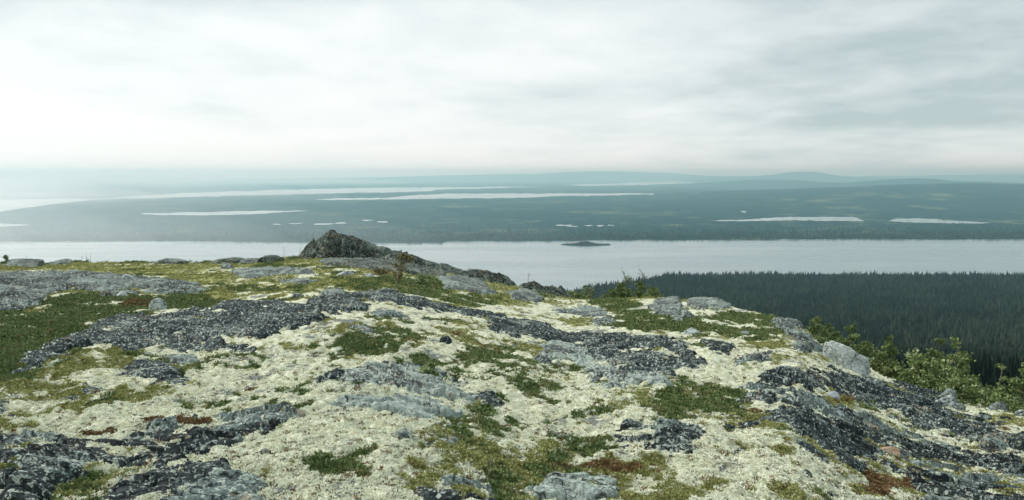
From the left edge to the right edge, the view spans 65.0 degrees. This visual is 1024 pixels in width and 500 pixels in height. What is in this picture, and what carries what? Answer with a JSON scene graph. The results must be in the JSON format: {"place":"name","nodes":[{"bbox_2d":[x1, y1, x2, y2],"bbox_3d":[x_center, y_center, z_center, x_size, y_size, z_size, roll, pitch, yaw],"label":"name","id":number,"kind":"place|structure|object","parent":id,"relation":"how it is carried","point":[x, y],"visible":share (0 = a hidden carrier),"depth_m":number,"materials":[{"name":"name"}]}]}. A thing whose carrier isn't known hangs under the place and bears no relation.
{"place":"outdoors","nodes":[
{"label":"outdoors","id":0,"kind":"place"},
{"bbox_2d":[139,210,310,215],"bbox_3d":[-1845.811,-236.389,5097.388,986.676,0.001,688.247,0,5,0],"label":"lake","id":1,"kind":"structure","parent":0,"point":[222,213],"depth_m":4998.22,"materials":[{"name":"grey liquid"}]},
{"bbox_2d":[0,186,531,211],"bbox_3d":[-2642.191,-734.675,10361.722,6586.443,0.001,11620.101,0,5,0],"label":"lake","id":2,"kind":"structure","parent":0,"point":[6,205],"depth_m":10106.01,"materials":[{"name":"grey liquid"}]},
{"bbox_2d":[316,193,652,199],"bbox_3d":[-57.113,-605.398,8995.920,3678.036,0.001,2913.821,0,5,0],"label":"lake","id":3,"kind":"structure","parent":0,"point":[482,195],"depth_m":9169.01,"materials":[{"name":"grey liquid"}]},
{"bbox_2d":[353,180,633,181],"bbox_3d":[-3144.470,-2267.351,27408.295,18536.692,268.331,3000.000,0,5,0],"label":"hill","id":4,"kind":"structure","parent":0,"point":[489,181],"depth_m":26231.78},
{"bbox_2d":[0,177,1023,242],"bbox_3d":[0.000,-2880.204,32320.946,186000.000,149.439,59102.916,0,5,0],"label":"land","id":5,"kind":"structure","parent":0,"point":[686,206],"depth_m":5768.81,"materials":[{"name":"plant"}]},
{"bbox_2d":[0,207,1023,242],"bbox_3d":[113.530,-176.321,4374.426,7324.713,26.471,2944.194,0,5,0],"label":"shore forest","id":6,"kind":"object","parent":5,"relation":"on","point":[281,238],"visible":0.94,"depth_m":3226.09,"materials":[{"name":"plant"}]},
{"bbox_2d":[0,259,1023,499],"bbox_3d":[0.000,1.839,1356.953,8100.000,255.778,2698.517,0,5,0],"label":"ground","id":7,"kind":"structure","parent":0,"point":[542,308],"depth_m":8.83,"materials":[{"name":"plant"}]},
{"bbox_2d":[0,400,16,416],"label":"rock slab","id":8,"kind":"object","parent":7,"relation":"on","point":[2,409],"visible":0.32,"depth_m":7.31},
{"bbox_2d":[2,258,45,267],"bbox_3d":[-23.235,0.669,38.171,1.971,0.518,1.520,0,5,0],"label":"boulder","id":9,"kind":"object","parent":7,"relation":"on","point":[20,262],"visible":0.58,"depth_m":37.97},
{"bbox_2d":[48,258,73,264],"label":"boulder","id":10,"kind":"object","parent":7,"relation":"on","point":[62,261],"visible":0.48,"depth_m":38.78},
{"bbox_2d":[0,269,205,310],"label":"rock slab","id":11,"kind":"object","parent":7,"relation":"on","point":[16,294],"visible":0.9,"depth_m":23.11,"materials":[{"name":"stone"}]},
{"bbox_2d":[58,359,191,400],"bbox_3d":[-4.093,1.533,8.972,1.281,0.469,3.582,-1,6,-11],"label":"rock slab","id":12,"kind":"object","parent":7,"relation":"on","point":[160,370],"visible":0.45,"depth_m":8.94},
{"bbox_2d":[0,402,305,499],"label":"rock slab","id":13,"kind":"object","parent":7,"relation":"on","point":[43,471],"visible":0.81,"depth_m":6.00,"materials":[{"name":"stone"}]},
{"bbox_2d":[149,298,167,310],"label":"boulder","id":14,"kind":"object","parent":7,"relation":"on","point":[158,304],"visible":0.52,"depth_m":16.50,"materials":[{"name":"stone"}]},
{"bbox_2d":[155,258,188,263],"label":"boulder","id":15,"kind":"object","parent":7,"relation":"on","point":[172,260],"visible":0.66,"depth_m":38.74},
{"bbox_2d":[163,354,199,364],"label":"rock slab","id":16,"kind":"object","parent":7,"relation":"on","point":[181,359],"visible":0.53,"depth_m":10.06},
{"bbox_2d":[100,458,267,499],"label":"rock slab","id":17,"kind":"object","parent":7,"relation":"on","point":[219,479],"visible":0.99,"depth_m":5.17,"materials":[{"name":"stone"}]},
{"bbox_2d":[11,292,371,372],"bbox_3d":[-5.226,1.399,14.044,5.579,1.098,11.078,0,5,0],"label":"rock slab","id":18,"kind":"object","parent":7,"relation":"on","point":[142,330],"visible":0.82,"depth_m":12.55,"materials":[{"name":"stone"}]},
{"bbox_2d":[209,257,243,263],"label":"boulder","id":19,"kind":"object","parent":7,"relation":"on","point":[231,260],"visible":0.5,"depth_m":38.26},
{"bbox_2d":[238,258,258,263],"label":"boulder","id":20,"kind":"object","parent":7,"relation":"on","point":[248,260],"visible":0.44,"depth_m":37.42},
{"bbox_2d":[257,255,284,262],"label":"boulder","id":21,"kind":"object","parent":7,"relation":"on","point":[267,258],"visible":0.47,"depth_m":36.35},
{"bbox_2d":[230,266,314,278],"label":"rock slab","id":22,"kind":"object","parent":7,"relation":"on","point":[248,273],"visible":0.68,"depth_m":27.31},
{"bbox_2d":[278,278,317,284],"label":"rock slab","id":23,"kind":"object","parent":7,"relation":"on","point":[301,281],"visible":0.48,"depth_m":22.28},
{"bbox_2d":[319,287,346,297],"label":"rock slab","id":24,"kind":"object","parent":7,"relation":"on","point":[327,291],"visible":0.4,"depth_m":18.12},
{"bbox_2d":[297,229,407,259],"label":"rocky knoll","id":25,"kind":"structure","parent":7,"relation":"on","point":[331,243],"depth_m":36.27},
{"bbox_2d":[348,324,376,333],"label":"rock slab","id":26,"kind":"object","parent":7,"relation":"on","point":[366,329],"visible":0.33,"depth_m":11.99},
{"bbox_2d":[373,267,389,274],"bbox_3d":[-4.283,0.713,26.168,0.791,0.382,0.462,-4,7,-36],"label":"shrub","id":27,"kind":"object","parent":7,"relation":"on","point":[378,271],"visible":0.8,"depth_m":26.11,"materials":[{"name":"brown plant"}]},
{"bbox_2d":[317,256,446,275],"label":"rock slab","id":28,"kind":"object","parent":7,"relation":"on","point":[374,263],"visible":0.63,"depth_m":30.76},
{"bbox_2d":[370,310,407,317],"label":"rock slab","id":29,"kind":"object","parent":7,"relation":"on","point":[392,313],"visible":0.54,"depth_m":13.52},
{"bbox_2d":[330,393,463,418],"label":"rock slab","id":30,"kind":"object","parent":7,"relation":"on","point":[409,406],"visible":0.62,"depth_m":7.28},
{"bbox_2d":[390,253,414,283],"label":"birch sapling","id":31,"kind":"object","parent":7,"relation":"on","point":[407,258],"visible":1,"depth_m":22.24,"materials":[{"name":"brown plant"}]},
{"bbox_2d":[393,429,415,439],"bbox_3d":[-0.829,1.415,6.158,0.148,0.097,0.140,-5,7,-42],"label":"stone","id":32,"kind":"object","parent":7,"relation":"on","point":[403,433],"visible":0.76,"depth_m":6.12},
{"bbox_2d":[339,361,475,403],"bbox_3d":[-1.169,1.503,8.652,1.659,0.650,2.530,-2,6,-21],"label":"rock slab","id":33,"kind":"object","parent":7,"relation":"on","point":[410,377],"visible":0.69,"depth_m":8.22,"materials":[{"name":"stone"}]},
{"bbox_2d":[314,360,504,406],"bbox_3d":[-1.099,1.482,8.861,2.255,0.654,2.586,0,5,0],"label":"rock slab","id":34,"kind":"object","parent":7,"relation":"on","point":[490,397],"visible":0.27,"depth_m":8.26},
{"bbox_2d":[380,252,455,273],"bbox_3d":[-4.113,0.819,35.435,3.367,1.417,2.200,0,5,0],"label":"crest rock","id":35,"kind":"object","parent":7,"relation":"on","point":[421,262],"visible":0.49,"depth_m":35.05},
{"bbox_2d":[412,271,435,285],"bbox_3d":[-2.665,0.942,24.194,0.797,0.598,0.614,5,8,44],"label":"shrub","id":36,"kind":"object","parent":7,"relation":"on","point":[422,280],"visible":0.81,"depth_m":24.12,"materials":[{"name":"green plant"}]},
{"bbox_2d":[349,288,506,317],"bbox_3d":[-2.014,1.278,17.829,3.899,1.057,5.519,0,5,0],"label":"rock slab","id":37,"kind":"object","parent":7,"relation":"on","point":[393,295],"visible":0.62,"depth_m":17.13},
{"bbox_2d":[418,361,438,376],"bbox_3d":[-0.952,1.413,9.114,0.241,0.294,0.188,-1,6,-14],"label":"shrub","id":38,"kind":"object","parent":7,"relation":"on","point":[429,367],"visible":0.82,"depth_m":9.08,"materials":[{"name":"green plant"}]},
{"bbox_2d":[423,435,459,446],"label":"rock slab","id":39,"kind":"object","parent":7,"relation":"on","point":[449,439],"visible":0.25,"depth_m":6.40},
{"bbox_2d":[439,336,451,343],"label":"stone","id":40,"kind":"object","parent":7,"relation":"on","point":[446,339],"visible":0.72,"depth_m":11.64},
{"bbox_2d":[414,475,499,499],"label":"rock slab","id":41,"kind":"object","parent":7,"relation":"on","point":[425,493],"visible":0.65,"depth_m":4.99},
{"bbox_2d":[436,275,496,294],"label":"rock slab","id":42,"kind":"object","parent":7,"relation":"on","point":[461,282],"visible":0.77,"depth_m":26.45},
{"bbox_2d":[454,269,516,285],"bbox_3d":[-1.242,1.462,34.290,3.054,1.332,2.400,0,5,0],"label":"crest rock","id":43,"kind":"object","parent":7,"relation":"on","point":[487,275],"visible":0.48,"depth_m":33.82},
{"bbox_2d":[0,255,1015,499],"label":"heath","id":44,"kind":"object","parent":7,"relation":"on","point":[16,342],"visible":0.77,"depth_m":10.66,"materials":[{"name":"green plant"}]},
{"bbox_2d":[0,274,1020,499],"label":"dark sprigs","id":45,"kind":"object","parent":7,"relation":"on","point":[641,420],"visible":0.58,"depth_m":6.87,"materials":[{"name":"plant"}]},
{"bbox_2d":[0,264,1021,499],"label":"red bearberry","id":46,"kind":"object","parent":7,"relation":"on","point":[879,486],"visible":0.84,"depth_m":6.88,"materials":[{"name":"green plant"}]},
{"bbox_2d":[0,304,1023,499],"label":"reindeer lichen","id":47,"kind":"object","parent":7,"relation":"on","point":[404,491],"visible":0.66,"depth_m":6.91},
{"bbox_2d":[0,256,1023,499],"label":"yellow moss","id":48,"kind":"object","parent":7,"relation":"on","point":[687,491],"visible":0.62,"depth_m":8.08,"materials":[{"name":"plant"}]},
{"bbox_2d":[505,288,544,302],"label":"rock slab","id":49,"kind":"object","parent":7,"relation":"on","point":[522,294],"visible":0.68,"depth_m":27.35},
{"bbox_2d":[516,281,571,298],"bbox_3d":[1.332,1.881,32.823,2.322,1.244,1.600,0,5,0],"label":"crest rock","id":50,"kind":"object","parent":7,"relation":"on","point":[534,286],"visible":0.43,"depth_m":32.59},
{"bbox_2d":[524,472,620,499],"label":"rock slab","id":51,"kind":"object","parent":7,"relation":"on","point":[566,486],"visible":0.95,"depth_m":5.70,"materials":[{"name":"stone"}]},
{"bbox_2d":[567,290,586,299],"bbox_3d":[2.636,1.840,32.337,0.812,0.512,0.557,-1,6,-14],"label":"shrub","id":52,"kind":"object","parent":7,"relation":"on","point":[576,295],"visible":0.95,"depth_m":32.28,"materials":[{"name":"plant"}]},
{"bbox_2d":[551,305,607,316],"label":"rock slab","id":53,"kind":"object","parent":7,"relation":"on","point":[587,310],"visible":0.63,"depth_m":23.11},
{"bbox_2d":[581,285,594,299],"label":"sapling","id":54,"kind":"object","parent":7,"relation":"on","point":[588,294],"visible":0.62,"depth_m":32.73,"materials":[{"name":"plant"}]},
{"bbox_2d":[487,315,707,364],"bbox_3d":[1.367,1.772,15.031,3.926,1.131,7.608,0,5,0],"label":"rock slab","id":55,"kind":"object","parent":7,"relation":"on","point":[547,332],"visible":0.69,"depth_m":15.12,"materials":[{"name":"stone"}]},
{"bbox_2d":[533,339,673,388],"bbox_3d":[0.915,1.796,12.477,1.830,0.937,6.107,-1,6,-12],"label":"rock slab","id":56,"kind":"object","parent":7,"relation":"on","point":[579,355],"visible":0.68,"depth_m":11.55,"materials":[{"name":"stone"}]},
{"bbox_2d":[591,315,618,328],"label":"rock slab","id":57,"kind":"object","parent":7,"relation":"on","point":[604,319],"visible":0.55,"depth_m":18.88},
{"bbox_2d":[601,289,617,297],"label":"pine tree","id":58,"kind":"object","parent":7,"relation":"on","point":[612,293],"visible":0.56,"depth_m":32.25,"materials":[{"name":"green plant"}]},
{"bbox_2d":[614,282,639,298],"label":"pine tree","id":59,"kind":"object","parent":7,"relation":"on","point":[622,291],"visible":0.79,"depth_m":32.63,"materials":[{"name":"green plant"}]},
{"bbox_2d":[575,343,700,377],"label":"rock slab","id":60,"kind":"object","parent":7,"relation":"on","point":[641,360],"visible":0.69,"depth_m":11.60,"materials":[{"name":"stone"}]},
{"bbox_2d":[633,280,647,298],"bbox_3d":[5.371,1.887,33.312,1.062,1.301,1.091,-4,7,-39],"label":"shrub","id":61,"kind":"object","parent":7,"relation":"on","point":[640,287],"visible":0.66,"depth_m":33.26,"materials":[{"name":"green plant"}]},
{"bbox_2d":[641,286,664,297],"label":"pine tree","id":62,"kind":"object","parent":7,"relation":"on","point":[653,291],"visible":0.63,"depth_m":31.74,"materials":[{"name":"green plant"}]},
{"bbox_2d":[614,417,706,456],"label":"rock slab","id":63,"kind":"object","parent":7,"relation":"on","point":[673,435],"visible":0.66,"depth_m":7.15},
{"bbox_2d":[648,296,683,320],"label":"rock slab","id":64,"kind":"object","parent":7,"relation":"on","point":[671,306],"visible":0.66,"depth_m":24.90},
{"bbox_2d":[681,309,692,317],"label":"boulder","id":65,"kind":"object","parent":7,"relation":"on","point":[686,313],"visible":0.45,"depth_m":19.30,"materials":[{"name":"stone"}]},
{"bbox_2d":[684,327,699,334],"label":"stone","id":66,"kind":"object","parent":7,"relation":"on","point":[691,330],"visible":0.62,"depth_m":16.49,"materials":[{"name":"stone"}]},
{"bbox_2d":[686,297,733,310],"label":"rock slab","id":67,"kind":"object","parent":7,"relation":"on","point":[701,303],"visible":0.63,"depth_m":25.68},
{"bbox_2d":[690,336,735,355],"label":"rock slab","id":68,"kind":"object","parent":7,"relation":"on","point":[726,348],"visible":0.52,"depth_m":13.05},
{"bbox_2d":[733,349,780,364],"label":"rock slab","id":69,"kind":"object","parent":7,"relation":"on","point":[760,357],"visible":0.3,"depth_m":12.05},
{"bbox_2d":[770,317,813,341],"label":"rock slab","id":70,"kind":"object","parent":7,"relation":"on","point":[787,324],"visible":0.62,"depth_m":18.95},
{"bbox_2d":[567,269,1023,348],"bbox_3d":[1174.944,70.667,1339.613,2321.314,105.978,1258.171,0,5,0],"label":"forest","id":71,"kind":"object","parent":7,"relation":"on","point":[811,289],"visible":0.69,"depth_m":1426.62,"materials":[{"name":"plant"}]},
{"bbox_2d":[721,403,881,474],"bbox_3d":[3.410,2.112,8.436,3.447,1.141,1.543,-5,7,-40],"label":"rock slab","id":72,"kind":"object","parent":7,"relation":"on","point":[803,419],"visible":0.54,"depth_m":8.08,"materials":[{"name":"stone"}]},
{"bbox_2d":[789,338,822,353],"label":"rock slab","id":73,"kind":"object","parent":7,"relation":"on","point":[808,345],"visible":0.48,"depth_m":15.73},
{"bbox_2d":[805,316,832,340],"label":"pine tree","id":74,"kind":"object","parent":7,"relation":"on","point":[814,326],"visible":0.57,"depth_m":22.78,"materials":[{"name":"green plant"}]},
{"bbox_2d":[813,332,837,343],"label":"birch tree","id":75,"kind":"object","parent":7,"relation":"on","point":[819,339],"visible":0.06,"depth_m":20.92,"materials":[{"name":"green plant"}]},
{"bbox_2d":[817,323,834,344],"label":"pine tree","id":76,"kind":"object","parent":7,"relation":"on","point":[828,330],"visible":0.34,"depth_m":23.26,"materials":[{"name":"green plant"}]},
{"bbox_2d":[825,331,839,341],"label":"pine tree","id":77,"kind":"object","parent":7,"relation":"on","point":[835,335],"visible":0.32,"depth_m":22.26,"materials":[{"name":"green plant"}]},
{"bbox_2d":[820,341,871,378],"bbox_3d":[6.513,2.169,15.645,1.020,0.813,0.868,0,5,0],"label":"boulder","id":78,"kind":"object","parent":7,"relation":"on","point":[844,356],"visible":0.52,"depth_m":15.42,"materials":[{"name":"stone"}]},
{"bbox_2d":[735,380,960,472],"bbox_3d":[3.922,2.296,9.569,2.712,1.539,5.516,3,6,31],"label":"rock slab","id":79,"kind":"object","parent":7,"relation":"on","point":[853,426],"visible":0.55,"depth_m":9.55,"materials":[{"name":"stone"}]},
{"bbox_2d":[832,322,876,357],"bbox_3d":[9.194,2.825,21.887,1.373,1.758,1.130,0,5,0],"label":"pine tree","id":80,"kind":"object","parent":7,"relation":"on","point":[854,338],"visible":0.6,"depth_m":21.73,"materials":[{"name":"green plant"}]},
{"bbox_2d":[853,340,901,379],"bbox_3d":[9.724,3.193,21.246,1.239,1.461,1.796,-3,6,-25],"label":"birch tree","id":81,"kind":"object","parent":7,"relation":"on","point":[875,362],"visible":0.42,"depth_m":21.19,"materials":[{"name":"green plant"}]},
{"bbox_2d":[877,334,898,377],"bbox_3d":[9.759,3.043,20.817,0.918,1.791,0.814,0,5,0],"label":"pine tree","id":82,"kind":"object","parent":7,"relation":"on","point":[893,352],"visible":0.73,"depth_m":20.70,"materials":[{"name":"green plant"}]},
{"bbox_2d":[880,446,900,454],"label":"stone","id":83,"kind":"object","parent":7,"relation":"on","point":[891,449],"visible":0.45,"depth_m":8.81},
{"bbox_2d":[758,364,1023,453],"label":"rock slab","id":84,"kind":"object","parent":7,"relation":"on","point":[918,408],"visible":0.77,"depth_m":11.76,"materials":[{"name":"stone"}]},
{"bbox_2d":[935,394,965,411],"bbox_3d":[7.718,2.697,14.123,0.520,0.319,0.318,0,5,0],"label":"boulder","id":85,"kind":"object","parent":84,"relation":"on","point":[950,400],"visible":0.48,"depth_m":14.04,"materials":[{"name":"stone"}]},
{"bbox_2d":[889,369,919,385],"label":"pine tree","id":86,"kind":"object","parent":7,"relation":"on","point":[906,376],"visible":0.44,"depth_m":19.11,"materials":[{"name":"green plant"}]},
{"bbox_2d":[909,460,925,467],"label":"stone","id":87,"kind":"object","parent":7,"relation":"on","point":[919,463],"visible":0.35,"depth_m":8.55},
{"bbox_2d":[888,336,975,385],"bbox_3d":[10.141,3.057,19.632,1.205,2.072,1.911,-5,8,-44],"label":"birch tree","id":88,"kind":"object","parent":7,"relation":"on","point":[917,363],"visible":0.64,"depth_m":19.45,"materials":[{"name":"green plant"}]},
{"bbox_2d":[849,341,1023,366],"bbox_3d":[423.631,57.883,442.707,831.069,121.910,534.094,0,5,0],"label":"forest","id":89,"kind":"object","parent":7,"relation":"on","point":[994,351],"visible":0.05,"depth_m":567.67,"materials":[{"name":"plant"}]},
{"bbox_2d":[925,338,955,388],"bbox_3d":[10.894,3.313,20.639,1.215,2.185,1.546,0,5,0],"label":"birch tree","id":90,"kind":"object","parent":7,"relation":"on","point":[940,341],"visible":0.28,"depth_m":20.55,"materials":[{"name":"green plant"}]},
{"bbox_2d":[938,388,956,398],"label":"boulder","id":91,"kind":"object","parent":7,"relation":"on","point":[949,391],"visible":0.38,"depth_m":15.40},
{"bbox_2d":[913,370,986,400],"bbox_3d":[10.007,3.350,18.514,1.184,1.126,1.466,-4,7,-35],"label":"birch tree","id":92,"kind":"object","parent":7,"relation":"on","point":[958,384],"visible":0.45,"depth_m":18.32,"materials":[{"name":"green plant"}]},
{"bbox_2d":[895,448,1023,499],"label":"rock slab","id":93,"kind":"object","parent":7,"relation":"on","point":[973,486],"visible":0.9,"depth_m":8.06,"materials":[{"name":"stone"}]},
{"bbox_2d":[954,351,979,401],"bbox_3d":[11.091,3.456,20.039,0.830,1.913,0.990,0,5,0],"label":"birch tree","id":94,"kind":"object","parent":7,"relation":"on","point":[964,366],"visible":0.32,"depth_m":19.92,"materials":[{"name":"green plant"}]},
{"bbox_2d":[976,354,988,387],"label":"spruce tree","id":95,"kind":"object","parent":7,"relation":"on","point":[983,373],"visible":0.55,"depth_m":174.89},
{"bbox_2d":[967,383,997,404],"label":"pine tree","id":96,"kind":"object","parent":7,"relation":"on","point":[986,388],"visible":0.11,"depth_m":19.08,"materials":[{"name":"green plant"}]},
{"bbox_2d":[977,434,1005,452],"bbox_3d":[6.147,2.490,10.280,0.319,0.283,0.327,0,5,0],"label":"boulder","id":97,"kind":"object","parent":7,"relation":"on","point":[988,443],"visible":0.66,"depth_m":10.20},
{"bbox_2d":[970,397,1014,412],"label":"pine tree","id":98,"kind":"object","parent":7,"relation":"on","point":[989,401],"visible":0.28,"depth_m":17.60,"materials":[{"name":"green plant"}]},
{"bbox_2d":[962,374,1023,412],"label":"birch tree","id":99,"kind":"object","parent":7,"relation":"on","point":[985,394],"visible":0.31,"depth_m":17.87,"materials":[{"name":"green plant"}]},
{"bbox_2d":[990,354,1001,388],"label":"spruce tree","id":100,"kind":"object","parent":7,"relation":"on","point":[995,380],"visible":0.46,"depth_m":179.74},
{"bbox_2d":[988,402,1008,411],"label":"boulder","id":101,"kind":"object","parent":7,"relation":"on","point":[996,406],"visible":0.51,"depth_m":14.86,"materials":[{"name":"stone"}]},
{"bbox_2d":[993,363,1017,399],"bbox_3d":[11.573,3.573,19.085,0.734,1.709,0.682,-3,6,-28],"label":"birch tree","id":102,"kind":"object","parent":7,"relation":"on","point":[1001,378],"visible":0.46,"depth_m":19.07,"materials":[{"name":"green plant"}]},
{"bbox_2d":[1005,361,1015,398],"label":"spruce tree","id":103,"kind":"object","parent":7,"relation":"on","point":[1010,373],"visible":0.37,"depth_m":187.89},
{"bbox_2d":[1006,362,1023,406],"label":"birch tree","id":104,"kind":"object","parent":7,"relation":"on","point":[1018,383],"visible":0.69,"depth_m":18.80,"materials":[{"name":"green plant"}]},
{"bbox_2d":[1013,357,1019,384],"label":"spruce tree","id":105,"kind":"object","parent":7,"relation":"on","point":[1015,369],"visible":0.3,"depth_m":193.98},
{"bbox_2d":[0,239,1023,290],"bbox_3d":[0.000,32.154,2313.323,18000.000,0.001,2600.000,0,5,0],"label":"lake","id":106,"kind":"structure","parent":0,"point":[550,263],"depth_m":2504.88,"materials":[{"name":"grey liquid"}]},
{"bbox_2d":[0,0,1023,176],"label":"sky","id":107,"kind":"structure","parent":0,"point":[89,88],"materials":[{"name":"white"}]},
{"bbox_2d":[144,171,1023,180],"bbox_3d":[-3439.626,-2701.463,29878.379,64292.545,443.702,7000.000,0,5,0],"label":"hill","id":108,"kind":"structure","parent":0,"point":[603,176],"depth_m":27881.29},
{"bbox_2d":[560,243,610,245],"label":"island","id":109,"kind":"structure","parent":0,"point":[586,245],"depth_m":2811.49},
{"bbox_2d":[562,241,609,244],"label":"island forest","id":110,"kind":"object","parent":109,"relation":"on","point":[584,243],"visible":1,"depth_m":2832.46,"materials":[{"name":"grey wood"}]},
{"bbox_2d":[564,181,696,185],"bbox_3d":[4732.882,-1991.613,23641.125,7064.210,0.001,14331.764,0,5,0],"label":"lake","id":111,"kind":"structure","parent":0,"point":[651,183],"depth_m":20665.08,"materials":[{"name":"grey liquid"}]},
{"bbox_2d":[665,180,843,187],"bbox_3d":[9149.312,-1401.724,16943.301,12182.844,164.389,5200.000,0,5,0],"label":"hill","id":112,"kind":"structure","parent":0,"point":[767,184],"depth_m":15585.88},
{"bbox_2d":[716,217,862,220],"bbox_3d":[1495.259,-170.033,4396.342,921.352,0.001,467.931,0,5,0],"label":"lake","id":113,"kind":"structure","parent":0,"point":[812,218],"depth_m":4340.14,"materials":[{"name":"grey liquid"}]},
{"bbox_2d":[676,172,957,182],"bbox_3d":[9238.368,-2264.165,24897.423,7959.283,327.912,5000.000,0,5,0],"label":"hill","id":114,"kind":"structure","parent":0,"point":[814,176],"depth_m":23600.17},
{"bbox_2d":[809,178,1023,186],"bbox_3d":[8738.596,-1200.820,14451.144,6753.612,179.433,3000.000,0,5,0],"label":"hill","id":115,"kind":"structure","parent":0,"point":[898,181],"depth_m":13921.97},
{"bbox_2d":[890,218,989,223],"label":"lake","id":116,"kind":"structure","parent":0,"point":[916,220],"depth_m":4157.67,"materials":[{"name":"grey liquid"}]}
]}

